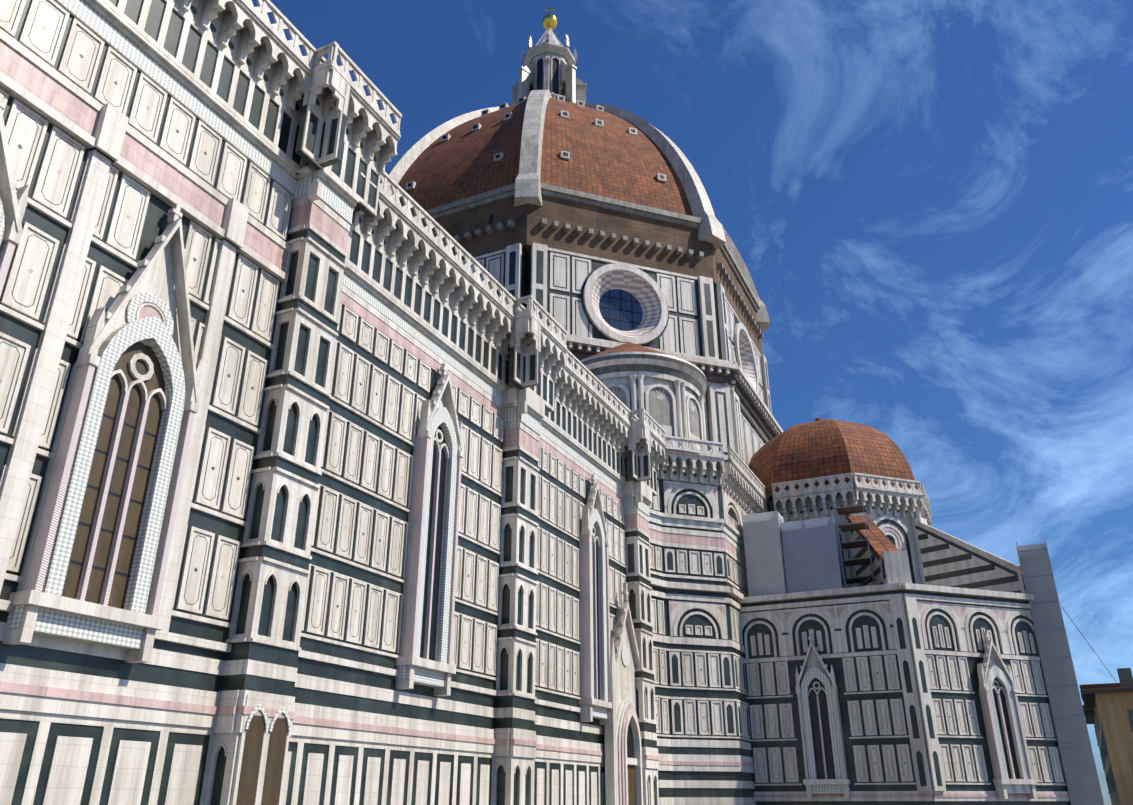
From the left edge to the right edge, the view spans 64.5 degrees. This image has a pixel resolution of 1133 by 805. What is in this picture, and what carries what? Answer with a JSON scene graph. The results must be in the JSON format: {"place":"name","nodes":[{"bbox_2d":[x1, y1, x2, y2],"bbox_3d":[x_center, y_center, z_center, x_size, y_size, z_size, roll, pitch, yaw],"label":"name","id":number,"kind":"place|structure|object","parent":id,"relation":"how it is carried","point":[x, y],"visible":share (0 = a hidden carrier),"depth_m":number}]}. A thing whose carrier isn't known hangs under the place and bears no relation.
{"place":"outdoors","nodes":[
{"label":"outdoors","id":0,"kind":"place"},
{"bbox_2d":[0,25,1068,804],"bbox_3d":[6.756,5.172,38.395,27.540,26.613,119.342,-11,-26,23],"label":"pink duomo","id":1,"kind":"structure","parent":0,"point":[42,85],"depth_m":35.78},
{"bbox_2d":[0,0,1070,804],"bbox_3d":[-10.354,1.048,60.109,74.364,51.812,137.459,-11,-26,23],"label":"wall trim","id":2,"kind":"structure","parent":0,"point":[156,222],"depth_m":40.33},
{"bbox_2d":[0,0,1116,804],"bbox_3d":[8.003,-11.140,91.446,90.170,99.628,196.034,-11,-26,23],"label":"cathedral wall","id":3,"kind":"structure","parent":0,"point":[504,318],"depth_m":42.72},
{"bbox_2d":[61,341,635,804],"bbox_3d":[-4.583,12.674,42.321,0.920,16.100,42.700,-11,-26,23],"label":"window glass","id":4,"kind":"object","parent":3,"relation":"attached to","point":[251,759],"visible":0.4,"depth_m":27.75},
{"bbox_2d":[0,0,1031,793],"bbox_3d":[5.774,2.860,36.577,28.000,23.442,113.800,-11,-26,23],"label":"window surrounds","id":5,"kind":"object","parent":3,"relation":"attached to","point":[154,334],"visible":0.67,"depth_m":32.18},
{"bbox_2d":[0,240,1032,804],"bbox_3d":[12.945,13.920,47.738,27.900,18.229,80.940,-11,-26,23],"label":"window frames","id":6,"kind":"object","parent":3,"relation":"attached to","point":[56,490],"visible":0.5,"depth_m":28.87},
{"bbox_2d":[0,0,1059,779],"bbox_3d":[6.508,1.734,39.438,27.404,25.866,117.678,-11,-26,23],"label":"duomo inlay","id":7,"kind":"object","parent":3,"relation":"attached to","point":[212,28],"visible":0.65,"depth_m":38.12},
{"bbox_2d":[0,0,1061,780],"bbox_3d":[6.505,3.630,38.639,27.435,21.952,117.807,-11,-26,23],"label":"wall panels","id":8,"kind":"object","parent":3,"relation":"attached to","point":[26,282],"visible":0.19,"depth_m":36.25},
{"bbox_2d":[392,98,692,215],"bbox_3d":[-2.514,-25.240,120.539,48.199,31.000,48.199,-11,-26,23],"label":"dome roof","id":9,"kind":"structure","parent":3,"relation":"attached to","point":[613,158],"depth_m":98.47},
{"bbox_2d":[537,29,561,44],"bbox_3d":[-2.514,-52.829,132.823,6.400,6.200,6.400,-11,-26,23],"label":"spire","id":10,"kind":"object","parent":3,"relation":"attached to","point":[552,38],"visible":0.15,"depth_m":130.87},
{"bbox_2d":[542,4,557,29],"bbox_3d":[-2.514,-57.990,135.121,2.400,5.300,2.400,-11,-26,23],"label":"duomo gold","id":11,"kind":"object","parent":3,"relation":"attached to","point":[549,20],"visible":0.96,"depth_m":133.93},
{"bbox_2d":[380,28,769,331],"bbox_3d":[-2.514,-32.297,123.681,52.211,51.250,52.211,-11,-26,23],"label":"dome ribs","id":12,"kind":"object","parent":3,"relation":"attached to","point":[711,229],"visible":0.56,"depth_m":104.91},
{"bbox_2d":[585,342,697,395],"bbox_3d":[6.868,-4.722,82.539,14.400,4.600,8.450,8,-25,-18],"label":"tile roof","id":13,"kind":"structure","parent":3,"relation":"attached to","point":[629,347],"depth_m":80.03},
{"bbox_2d":[566,343,776,439],"bbox_3d":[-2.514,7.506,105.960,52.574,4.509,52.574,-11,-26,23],"label":"cornice","id":14,"kind":"structure","parent":3,"relation":"attached to","point":[744,398],"depth_m":81.30},
{"bbox_2d":[591,270,755,389],"bbox_3d":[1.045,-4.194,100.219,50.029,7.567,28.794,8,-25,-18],"label":"window frame","id":15,"kind":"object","parent":3,"relation":"attached to","point":[641,290],"visible":0.25,"depth_m":89.57},
{"bbox_2d":[603,387,699,438],"bbox_3d":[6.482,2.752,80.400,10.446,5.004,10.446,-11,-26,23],"label":"niches","id":16,"kind":"object","parent":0,"point":[660,412],"visible":0.42,"depth_m":76.91},
{"bbox_2d":[665,448,699,453],"bbox_3d":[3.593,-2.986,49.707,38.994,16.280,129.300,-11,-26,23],"label":"ledge","id":17,"kind":"object","parent":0,"point":[681,450],"visible":0.09,"depth_m":72.20},
{"bbox_2d":[252,0,1132,802],"label":"sky","id":18,"kind":"structure","parent":0,"point":[927,205]},
{"bbox_2d":[742,511,786,596],"bbox_3d":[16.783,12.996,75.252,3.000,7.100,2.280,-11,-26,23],"label":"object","id":19,"kind":"object","parent":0,"point":[764,558],"visible":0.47,"depth_m":74.31},
{"bbox_2d":[780,517,844,592],"bbox_3d":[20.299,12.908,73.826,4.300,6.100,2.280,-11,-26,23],"label":"box structure","id":20,"kind":"object","parent":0,"point":[811,555],"visible":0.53,"depth_m":72.90},
{"bbox_2d":[749,417,917,560],"bbox_3d":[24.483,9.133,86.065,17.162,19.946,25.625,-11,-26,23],"label":"dome roof","id":21,"kind":"object","parent":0,"point":[819,447],"visible":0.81,"depth_m":84.25},
{"bbox_2d":[836,505,874,583],"bbox_3d":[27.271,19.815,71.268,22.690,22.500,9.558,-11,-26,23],"label":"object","id":22,"kind":"object","parent":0,"point":[852,527],"visible":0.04,"depth_m":73.46},
{"bbox_2d":[1017,543,1103,804],"bbox_3d":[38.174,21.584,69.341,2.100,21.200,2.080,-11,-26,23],"label":"pillar","id":23,"kind":"structure","parent":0,"point":[1079,759],"depth_m":68.50},
{"bbox_2d":[1082,683,1127,709],"bbox_3d":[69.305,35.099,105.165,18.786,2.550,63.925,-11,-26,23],"label":"roof tiles","id":24,"kind":"object","parent":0,"point":[1101,688],"visible":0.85,"depth_m":88.75},
{"bbox_2d":[1079,683,1132,723],"bbox_3d":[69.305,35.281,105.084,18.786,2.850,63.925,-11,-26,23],"label":"roof eave","id":25,"kind":"object","parent":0,"point":[1088,695],"visible":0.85,"depth_m":92.58},
{"bbox_2d":[1094,692,1132,804],"bbox_3d":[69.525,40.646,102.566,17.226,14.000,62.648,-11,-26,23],"label":"building","id":26,"kind":"structure","parent":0,"point":[1111,709],"depth_m":80.74},
{"bbox_2d":[1094,668,1132,791],"bbox_3d":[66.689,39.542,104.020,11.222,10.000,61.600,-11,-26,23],"label":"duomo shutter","id":27,"kind":"object","parent":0,"point":[1125,676],"visible":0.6,"depth_m":82.16}
]}

